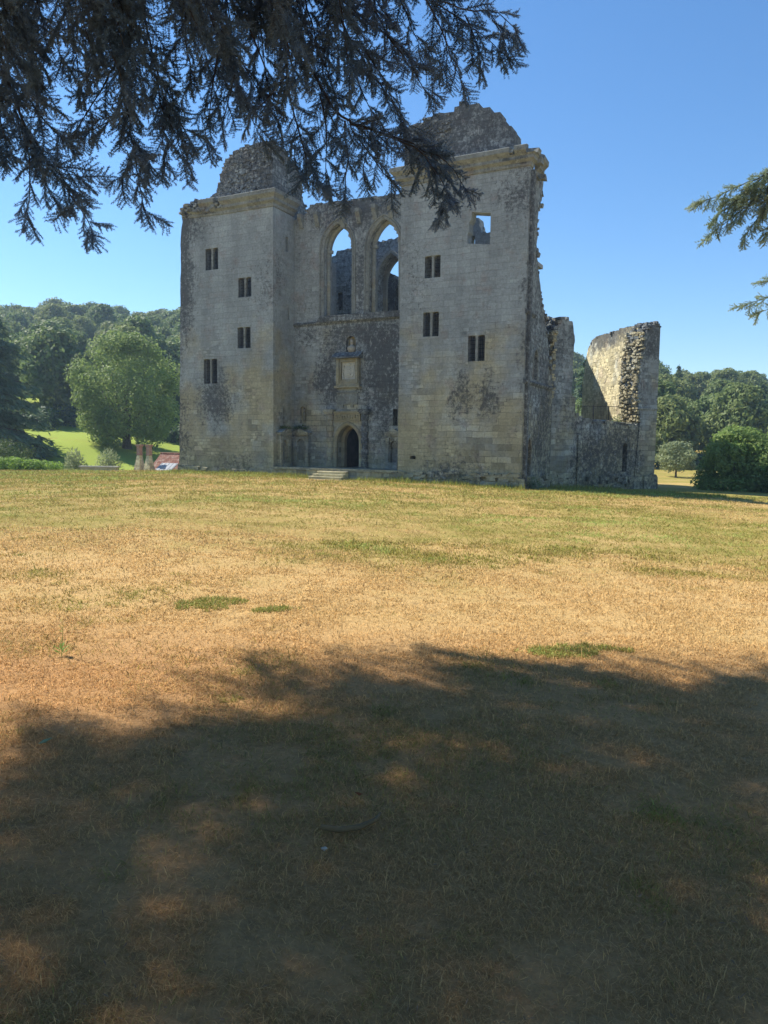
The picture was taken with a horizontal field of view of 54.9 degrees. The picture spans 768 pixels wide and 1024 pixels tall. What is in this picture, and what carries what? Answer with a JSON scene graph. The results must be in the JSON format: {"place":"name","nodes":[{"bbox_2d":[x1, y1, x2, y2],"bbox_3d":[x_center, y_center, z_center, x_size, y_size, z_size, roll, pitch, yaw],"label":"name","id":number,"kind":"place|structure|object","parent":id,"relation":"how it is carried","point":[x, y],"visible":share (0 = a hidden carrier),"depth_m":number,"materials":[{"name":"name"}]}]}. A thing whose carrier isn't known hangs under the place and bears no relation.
{"place":"outdoors","nodes":[
{"label":"outdoors","id":0,"kind":"place"},
{"bbox_2d":[292,425,308,428],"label":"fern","id":1,"kind":"object","parent":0,"point":[298,427],"visible":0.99,"depth_m":53.78,"materials":[{"name":"green plant"}]},
{"bbox_2d":[0,389,767,1023],"bbox_3d":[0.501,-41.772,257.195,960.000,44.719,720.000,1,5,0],"label":"meadow","id":2,"kind":"structure","parent":0,"point":[64,437],"depth_m":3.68,"materials":[{"name":"plant"}]},
{"bbox_2d":[0,315,12,323],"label":"woodland tree","id":3,"kind":"object","parent":2,"relation":"on","point":[7,320],"visible":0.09,"depth_m":180.19,"materials":[{"name":"green plant"}]},
{"bbox_2d":[0,338,13,376],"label":"woodland tree","id":4,"kind":"object","parent":2,"relation":"on","point":[7,372],"visible":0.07,"depth_m":122.26,"materials":[{"name":"green plant"}]},
{"bbox_2d":[1,331,21,372],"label":"woodland tree","id":5,"kind":"object","parent":2,"relation":"on","point":[11,336],"visible":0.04,"depth_m":132.08,"materials":[{"name":"green plant"}]},
{"bbox_2d":[1,321,27,336],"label":"woodland tree","id":6,"kind":"object","parent":2,"relation":"on","point":[14,326],"visible":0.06,"depth_m":154.33,"materials":[{"name":"green plant"}]},
{"bbox_2d":[0,303,32,316],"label":"woodland tree","id":7,"kind":"object","parent":2,"relation":"on","point":[10,309],"visible":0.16,"depth_m":215.76,"materials":[{"name":"green plant"}]},
{"bbox_2d":[0,433,36,460],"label":"shrub","id":8,"kind":"object","parent":2,"relation":"on","point":[9,452],"visible":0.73,"depth_m":65.59,"materials":[{"name":"green plant"}]},
{"bbox_2d":[5,312,32,333],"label":"woodland tree","id":9,"kind":"object","parent":2,"relation":"on","point":[21,319],"visible":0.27,"depth_m":192.33,"materials":[{"name":"green plant"}]},
{"bbox_2d":[12,309,36,328],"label":"woodland tree","id":10,"kind":"object","parent":2,"relation":"on","point":[26,314],"visible":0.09,"depth_m":201.88,"materials":[{"name":"green plant"}]},
{"bbox_2d":[23,306,39,314],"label":"woodland tree","id":11,"kind":"object","parent":2,"relation":"on","point":[31,309],"visible":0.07,"depth_m":229.62,"materials":[{"name":"green plant"}]},
{"bbox_2d":[0,307,63,468],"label":"cedar tree","id":12,"kind":"object","parent":2,"relation":"on","point":[9,402],"visible":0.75,"depth_m":82.67,"materials":[{"name":"green plant"}]},
{"bbox_2d":[0,456,63,470],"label":"hedge","id":13,"kind":"object","parent":2,"relation":"on","point":[15,464],"visible":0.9,"depth_m":59.97,"materials":[{"name":"green plant"}]},
{"bbox_2d":[35,305,44,314],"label":"woodland tree","id":14,"kind":"object","parent":2,"relation":"on","point":[39,307],"visible":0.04,"depth_m":242.77,"materials":[{"name":"green plant"}]},
{"bbox_2d":[7,334,77,404],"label":"woodland tree","id":15,"kind":"object","parent":2,"relation":"on","point":[15,362],"visible":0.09,"depth_m":117.81,"materials":[{"name":"green plant"}]},
{"bbox_2d":[19,319,66,336],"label":"woodland tree","id":16,"kind":"object","parent":2,"relation":"on","point":[46,323],"visible":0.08,"depth_m":141.03,"materials":[{"name":"green plant"}]},
{"bbox_2d":[38,738,50,743],"bbox_3d":[-1.766,1.193,3.854,0.030,0.022,0.066,4,6,31],"label":"fallen leaf","id":17,"kind":"object","parent":2,"relation":"on","point":[45,740],"visible":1,"depth_m":3.86,"materials":[{"name":"grey plant"}]},
{"bbox_2d":[16,325,86,416],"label":"woodland tree","id":18,"kind":"object","parent":2,"relation":"on","point":[48,349],"visible":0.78,"depth_m":107.97,"materials":[{"name":"green plant"}]},
{"bbox_2d":[39,297,66,305],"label":"woodland tree","id":19,"kind":"object","parent":2,"relation":"on","point":[54,301],"visible":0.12,"depth_m":258.48,"materials":[{"name":"green plant"}]},
{"bbox_2d":[34,303,73,322],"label":"woodland tree","id":20,"kind":"object","parent":2,"relation":"on","point":[50,310],"visible":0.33,"depth_m":188.74,"materials":[{"name":"green plant"}]},
{"bbox_2d":[54,620,69,656],"bbox_3d":[-2.437,0.943,5.587,0.130,0.300,0.089,-1,6,-15],"label":"weed","id":21,"kind":"object","parent":2,"relation":"on","point":[60,647],"visible":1,"depth_m":5.58,"materials":[{"name":"green plant"}]},
{"bbox_2d":[49,317,78,332],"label":"woodland tree","id":22,"kind":"object","parent":2,"relation":"on","point":[64,321],"visible":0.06,"depth_m":152.25,"materials":[{"name":"green plant"}]},
{"bbox_2d":[57,311,75,318],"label":"woodland tree","id":23,"kind":"object","parent":2,"relation":"on","point":[72,314],"visible":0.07,"depth_m":205.21,"materials":[{"name":"green plant"}]},
{"bbox_2d":[61,302,72,309],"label":"woodland tree","id":24,"kind":"object","parent":2,"relation":"on","point":[63,304],"visible":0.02,"depth_m":242.30,"materials":[{"name":"green plant"}]},
{"bbox_2d":[63,447,87,469],"bbox_3d":[-27.081,-4.358,64.929,2.282,2.861,2.244,1,5,0],"label":"shrub","id":25,"kind":"object","parent":2,"relation":"on","point":[74,462],"visible":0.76,"depth_m":64.61,"materials":[{"name":"green plant"}]},
{"bbox_2d":[64,304,91,316],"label":"woodland tree","id":26,"kind":"object","parent":2,"relation":"on","point":[79,309],"visible":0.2,"depth_m":215.67,"materials":[{"name":"green plant"}]},
{"bbox_2d":[64,328,95,352],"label":"woodland tree","id":27,"kind":"object","parent":2,"relation":"on","point":[82,342],"visible":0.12,"depth_m":132.82,"materials":[{"name":"green plant"}]},
{"bbox_2d":[70,315,97,341],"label":"woodland tree","id":28,"kind":"object","parent":2,"relation":"on","point":[85,325],"visible":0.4,"depth_m":176.42,"materials":[{"name":"green plant"}]},
{"bbox_2d":[82,301,95,308],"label":"woodland tree","id":29,"kind":"object","parent":2,"relation":"on","point":[89,304],"visible":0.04,"depth_m":255.37,"materials":[{"name":"green plant"}]},
{"bbox_2d":[3,402,179,444],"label":"undergrowth","id":30,"kind":"object","parent":2,"relation":"on","point":[72,416],"visible":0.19,"depth_m":106.08,"materials":[{"name":"green plant"}]},
{"bbox_2d":[59,347,138,409],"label":"woodland tree","id":31,"kind":"object","parent":2,"relation":"on","point":[86,357],"visible":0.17,"depth_m":109.11,"materials":[{"name":"green plant"}]},
{"bbox_2d":[79,466,118,470],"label":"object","id":32,"kind":"object","parent":2,"relation":"on","point":[109,468],"visible":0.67,"depth_m":62.20,"materials":[{"name":"stone"}]},
{"bbox_2d":[84,303,117,330],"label":"woodland tree","id":33,"kind":"object","parent":2,"relation":"on","point":[100,313],"visible":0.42,"depth_m":188.73,"materials":[{"name":"green plant"}]},
{"bbox_2d":[94,321,118,341],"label":"woodland tree","id":34,"kind":"object","parent":2,"relation":"on","point":[105,325],"visible":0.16,"depth_m":163.67,"materials":[{"name":"green plant"}]},
{"bbox_2d":[95,448,124,469],"bbox_3d":[-24.163,-4.356,64.872,2.713,2.850,2.642,1,5,0],"label":"shrub","id":35,"kind":"object","parent":2,"relation":"on","point":[109,461],"visible":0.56,"depth_m":64.64,"materials":[{"name":"green plant"}]},
{"bbox_2d":[113,313,127,321],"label":"woodland tree","id":36,"kind":"object","parent":2,"relation":"on","point":[121,316],"visible":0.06,"depth_m":214.61,"materials":[{"name":"green plant"}]},
{"bbox_2d":[112,304,129,315],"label":"woodland tree","id":37,"kind":"object","parent":2,"relation":"on","point":[119,309],"visible":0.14,"depth_m":255.93,"materials":[{"name":"green plant"}]},
{"bbox_2d":[63,327,179,451],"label":"broadleaf tree","id":38,"kind":"object","parent":2,"relation":"on","point":[98,418],"visible":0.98,"depth_m":91.20,"materials":[{"name":"green plant"}]},
{"bbox_2d":[93,323,165,392],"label":"woodland tree","id":39,"kind":"object","parent":2,"relation":"on","point":[125,328],"visible":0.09,"depth_m":118.07,"materials":[{"name":"green plant"}]},
{"bbox_2d":[128,311,144,316],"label":"woodland tree","id":40,"kind":"object","parent":2,"relation":"on","point":[134,313],"visible":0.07,"depth_m":241.26,"materials":[{"name":"green plant"}]},
{"bbox_2d":[113,315,165,357],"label":"woodland tree","id":41,"kind":"object","parent":2,"relation":"on","point":[143,324],"visible":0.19,"depth_m":131.56,"materials":[{"name":"green plant"}]},
{"bbox_2d":[138,310,162,323],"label":"woodland tree","id":42,"kind":"object","parent":2,"relation":"on","point":[152,312],"visible":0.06,"depth_m":202.59,"materials":[{"name":"green plant"}]},
{"bbox_2d":[134,444,179,469],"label":"cottage","id":43,"kind":"structure","parent":2,"relation":"on","point":[166,460],"depth_m":66.80,"materials":[{"name":"stone"}]},
{"bbox_2d":[147,315,168,327],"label":"woodland tree","id":44,"kind":"object","parent":2,"relation":"on","point":[154,320],"visible":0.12,"depth_m":189.78,"materials":[{"name":"green plant"}]},
{"bbox_2d":[155,308,165,313],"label":"woodland tree","id":45,"kind":"object","parent":2,"relation":"on","point":[158,311],"visible":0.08,"depth_m":259.24,"materials":[{"name":"green plant"}]},
{"bbox_2d":[156,332,167,341],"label":"woodland tree","id":46,"kind":"object","parent":2,"relation":"on","point":[162,336],"depth_m":141.49,"materials":[{"name":"green plant"}]},
{"bbox_2d":[155,326,174,338],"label":"woodland tree","id":47,"kind":"object","parent":2,"relation":"on","point":[163,330],"visible":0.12,"depth_m":167.29,"materials":[{"name":"green plant"}]},
{"bbox_2d":[155,337,179,378],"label":"woodland tree","id":48,"kind":"object","parent":2,"relation":"on","point":[172,346],"visible":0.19,"depth_m":131.14,"materials":[{"name":"green plant"}]},
{"bbox_2d":[158,353,179,426],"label":"tree","id":49,"kind":"object","parent":2,"relation":"on","point":[177,398],"visible":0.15,"depth_m":110.25,"materials":[{"name":"green plant"}]},
{"bbox_2d":[158,309,179,319],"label":"woodland tree","id":50,"kind":"object","parent":2,"relation":"on","point":[165,314],"visible":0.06,"depth_m":216.00,"materials":[{"name":"green plant"}]},
{"bbox_2d":[161,331,179,341],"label":"woodland tree","id":51,"kind":"object","parent":2,"relation":"on","point":[176,335],"depth_m":154.10,"materials":[{"name":"green plant"}]},
{"bbox_2d":[163,312,179,331],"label":"woodland tree","id":52,"kind":"object","parent":2,"relation":"on","point":[171,321],"visible":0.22,"depth_m":199.45,"materials":[{"name":"green plant"}]},
{"bbox_2d":[169,322,179,334],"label":"woodland tree","id":53,"kind":"object","parent":2,"relation":"on","point":[177,327],"visible":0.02,"depth_m":177.58,"materials":[{"name":"green plant"}]},
{"bbox_2d":[173,594,248,611],"bbox_3d":[-1.795,0.922,7.644,0.815,0.100,0.778,1,5,0],"label":"grass tuft","id":54,"kind":"object","parent":2,"relation":"on","point":[217,600],"visible":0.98,"depth_m":7.64,"materials":[{"name":"green plant"}]},
{"bbox_2d":[0,0,530,254],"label":"cedar tree","id":55,"kind":"object","parent":2,"relation":"on","point":[118,31],"visible":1,"depth_m":6.65,"materials":[{"name":"green plant"}]},
{"bbox_2d":[251,603,300,612],"bbox_3d":[-1.096,0.961,7.455,0.600,0.081,0.303,-2,6,-27],"label":"grass tuft","id":56,"kind":"object","parent":2,"relation":"on","point":[265,609],"visible":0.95,"depth_m":7.44,"materials":[{"name":"green plant"}]},
{"bbox_2d":[320,812,381,832],"bbox_3d":[-0.123,1.328,3.152,0.303,0.035,0.088,-2,6,-30],"label":"fallen stick","id":57,"kind":"object","parent":2,"relation":"on","point":[342,829],"visible":1,"depth_m":3.10,"materials":[{"name":"grey wood"}]},
{"bbox_2d":[178,101,660,488],"bbox_3d":[5.505,-14.375,60.612,32.631,23.835,31.511,4,6,27],"label":"castle ruin","id":58,"kind":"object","parent":2,"relation":"on","point":[447,354],"visible":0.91,"depth_m":51.14,"materials":[{"name":"stone"}]},
{"bbox_2d":[204,359,216,383],"bbox_3d":[-12.650,-10.340,54.396,1.390,1.930,0.245,4,6,27],"label":"window","id":59,"kind":"structure","parent":58,"relation":"in","point":[211,363],"depth_m":54.36,"materials":[{"name":"stone"}]},
{"bbox_2d":[206,248,217,269],"bbox_3d":[-12.359,-18.276,53.535,1.310,1.660,0.245,4,6,27],"label":"window","id":60,"kind":"structure","parent":58,"relation":"in","point":[212,251],"depth_m":53.50,"materials":[{"name":"stone"}]},
{"bbox_2d":[238,327,250,347],"bbox_3d":[-9.886,-12.422,52.768,1.300,1.610,0.245,4,6,27],"label":"window","id":61,"kind":"structure","parent":58,"relation":"in","point":[244,329],"depth_m":52.75,"materials":[{"name":"stone"}]},
{"bbox_2d":[239,277,250,296],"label":"window","id":62,"kind":"structure","parent":58,"relation":"in","point":[245,280],"depth_m":52.35,"materials":[{"name":"stone"}]},
{"bbox_2d":[319,218,355,316],"bbox_3d":[-3.091,-17.124,51.943,2.980,6.650,0.875,4,6,27],"label":"window","id":63,"kind":"structure","parent":58,"relation":"in","point":[329,228],"depth_m":52.12,"materials":[{"name":"stone"}]},
{"bbox_2d":[333,421,362,466],"bbox_3d":[-2.311,-4.844,52.848,2.450,3.290,1.320,4,6,27],"label":"doorway","id":64,"kind":"structure","parent":58,"relation":"in","point":[351,426],"depth_m":52.84,"materials":[{"name":"stone"}]},
{"bbox_2d":[363,213,400,312],"bbox_3d":[0.137,-16.851,50.282,3.000,6.500,0.875,4,6,27],"label":"window","id":65,"kind":"structure","parent":58,"relation":"in","point":[391,221],"depth_m":50.53,"materials":[{"name":"stone"}]},
{"bbox_2d":[423,312,438,336],"bbox_3d":[2.994,-11.683,46.113,1.210,1.630,0.245,4,6,27],"label":"window","id":66,"kind":"structure","parent":58,"relation":"in","point":[432,316],"depth_m":46.06,"materials":[{"name":"stone"}]},
{"bbox_2d":[425,255,440,277],"bbox_3d":[3.075,-15.144,45.761,1.200,1.470,0.245,4,6,27],"label":"window","id":67,"kind":"structure","parent":58,"relation":"in","point":[432,264],"depth_m":45.72,"materials":[{"name":"stone"}]},
{"bbox_2d":[468,335,484,360],"bbox_3d":[5.658,-9.921,44.880,1.220,1.680,0.245,4,6,27],"label":"window","id":68,"kind":"structure","parent":58,"relation":"in","point":[476,352],"depth_m":44.82,"materials":[{"name":"stone"}]},
{"bbox_2d":[578,405,619,419],"bbox_3d":[16.677,-7.512,56.824,3.815,1.360,0.060,0,6,-9],"label":"railing","id":69,"kind":"object","parent":58,"relation":"on","point":[600,411],"visible":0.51,"depth_m":56.77,"materials":[{"name":"metal"}]},
{"bbox_2d":[612,415,621,421],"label":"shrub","id":70,"kind":"object","parent":58,"relation":"on","point":[613,418],"visible":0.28,"depth_m":55.93,"materials":[{"name":"plant"}]},
{"bbox_2d":[526,476,543,489],"bbox_3d":[8.889,-1.781,44.742,1.664,0.878,1.242,1,5,0],"label":"ivy","id":71,"kind":"object","parent":2,"relation":"on","point":[531,485],"visible":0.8,"depth_m":44.67,"materials":[{"name":"green plant"}]},
{"bbox_2d":[514,638,634,658],"bbox_3d":[1.632,1.167,6.363,1.056,0.096,0.569,-2,6,-30],"label":"grass tuft","id":72,"kind":"object","parent":2,"relation":"on","point":[539,650],"visible":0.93,"depth_m":6.35,"materials":[{"name":"green plant"}]},
{"bbox_2d":[571,368,580,395],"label":"woodland tree","id":73,"kind":"object","parent":2,"relation":"on","point":[576,371],"visible":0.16,"depth_m":189.88,"materials":[{"name":"green plant"}]},
{"bbox_2d":[573,360,580,370],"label":"woodland tree","id":74,"kind":"object","parent":2,"relation":"on","point":[576,364],"visible":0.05,"depth_m":213.85,"materials":[{"name":"green plant"}]},
{"bbox_2d":[575,398,581,412],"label":"woodland tree","id":75,"kind":"object","parent":2,"relation":"on","point":[577,403],"depth_m":129.34,"materials":[{"name":"green plant"}]},
{"bbox_2d":[573,351,584,365],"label":"woodland tree","id":76,"kind":"object","parent":2,"relation":"on","point":[578,357],"visible":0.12,"depth_m":255.69,"materials":[{"name":"green plant"}]},
{"bbox_2d":[573,357,585,412],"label":"tree","id":77,"kind":"object","parent":2,"relation":"on","point":[578,390],"visible":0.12,"depth_m":139.43,"materials":[{"name":"green plant"}]},
{"bbox_2d":[658,366,672,377],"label":"woodland tree","id":78,"kind":"object","parent":2,"relation":"on","point":[662,370],"visible":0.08,"depth_m":213.80,"materials":[{"name":"green plant"}]},
{"bbox_2d":[659,360,671,371],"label":"woodland tree","id":79,"kind":"object","parent":2,"relation":"on","point":[661,364],"visible":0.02,"depth_m":224.57,"materials":[{"name":"green plant"}]},
{"bbox_2d":[657,379,685,437],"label":"woodland tree","id":80,"kind":"object","parent":2,"relation":"on","point":[664,388],"visible":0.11,"depth_m":126.64,"materials":[{"name":"green plant"}]},
{"bbox_2d":[655,441,697,476],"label":"round tree","id":81,"kind":"object","parent":2,"relation":"on","point":[669,455],"visible":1,"depth_m":93.52,"materials":[{"name":"green plant"}]},
{"bbox_2d":[658,373,697,400],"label":"woodland tree","id":82,"kind":"object","parent":2,"relation":"on","point":[684,389],"visible":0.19,"depth_m":151.44,"materials":[{"name":"green plant"}]},
{"bbox_2d":[675,365,683,379],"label":"conifer tree","id":83,"kind":"object","parent":2,"relation":"on","point":[678,368],"visible":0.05,"depth_m":174.87,"materials":[{"name":"green plant"}]},
{"bbox_2d":[655,393,704,454],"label":"woodland tree","id":84,"kind":"object","parent":2,"relation":"on","point":[675,414],"visible":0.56,"depth_m":115.21,"materials":[{"name":"green plant"}]},
{"bbox_2d":[682,397,694,412],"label":"woodland tree","id":85,"kind":"object","parent":2,"relation":"on","point":[687,400],"visible":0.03,"depth_m":139.44,"materials":[{"name":"green plant"}]},
{"bbox_2d":[681,374,705,400],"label":"woodland tree","id":86,"kind":"object","parent":2,"relation":"on","point":[695,380],"visible":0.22,"depth_m":188.21,"materials":[{"name":"green plant"}]},
{"bbox_2d":[654,449,746,469],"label":"undergrowth","id":87,"kind":"object","parent":2,"relation":"on","point":[697,461],"visible":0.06,"depth_m":114.59,"materials":[{"name":"green plant"}]},
{"bbox_2d":[694,371,711,388],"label":"woodland tree","id":88,"kind":"object","parent":2,"relation":"on","point":[706,376],"visible":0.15,"depth_m":198.06,"materials":[{"name":"green plant"}]},
{"bbox_2d":[687,392,731,448],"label":"woodland tree","id":89,"kind":"object","parent":2,"relation":"on","point":[701,406],"visible":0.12,"depth_m":128.67,"materials":[{"name":"green plant"}]},
{"bbox_2d":[711,369,720,376],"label":"woodland tree","id":90,"kind":"object","parent":2,"relation":"on","point":[715,371],"visible":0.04,"depth_m":257.07,"materials":[{"name":"green plant"}]},
{"bbox_2d":[700,378,733,397],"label":"woodland tree","id":91,"kind":"object","parent":2,"relation":"on","point":[717,385],"visible":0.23,"depth_m":153.96,"materials":[{"name":"green plant"}]},
{"bbox_2d":[684,167,767,324],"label":"cedar tree","id":92,"kind":"object","parent":2,"relation":"on","point":[757,190],"visible":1,"depth_m":14.00,"materials":[{"name":"green plant"}]},
{"bbox_2d":[706,367,747,388],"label":"woodland tree","id":93,"kind":"object","parent":2,"relation":"on","point":[728,373],"visible":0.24,"depth_m":186.79,"materials":[{"name":"green plant"}]},
{"bbox_2d":[690,424,767,491],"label":"broadleaf tree","id":94,"kind":"object","parent":2,"relation":"on","point":[730,450],"visible":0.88,"depth_m":58.32,"materials":[{"name":"green plant"}]},
{"bbox_2d":[698,382,767,449],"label":"woodland tree","id":95,"kind":"object","parent":2,"relation":"on","point":[738,401],"visible":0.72,"depth_m":115.59,"materials":[{"name":"green plant"}]},
{"bbox_2d":[738,370,762,411],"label":"woodland tree","id":96,"kind":"object","parent":2,"relation":"on","point":[751,377],"visible":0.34,"depth_m":201.71,"materials":[{"name":"green plant"}]},
{"bbox_2d":[745,433,767,492],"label":"broadleaf tree","id":97,"kind":"object","parent":2,"relation":"on","point":[765,456],"visible":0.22,"depth_m":57.47,"materials":[{"name":"green plant"}]},
{"bbox_2d":[756,379,767,423],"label":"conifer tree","id":98,"kind":"object","parent":2,"relation":"on","point":[762,384],"visible":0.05,"depth_m":140.48,"materials":[{"name":"green plant"}]},
{"bbox_2d":[757,373,767,381],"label":"woodland tree","id":99,"kind":"object","parent":2,"relation":"on","point":[763,376],"visible":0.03,"depth_m":255.68,"materials":[{"name":"green plant"}]},
{"bbox_2d":[763,470,767,490],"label":"shrub","id":100,"kind":"object","parent":2,"relation":"on","point":[766,485],"visible":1,"depth_m":55.78,"materials":[{"name":"green plant"}]},
{"bbox_2d":[0,0,767,378],"label":"sky","id":101,"kind":"structure","parent":0,"point":[637,110],"materials":[{"name":"blue"}]}
]}

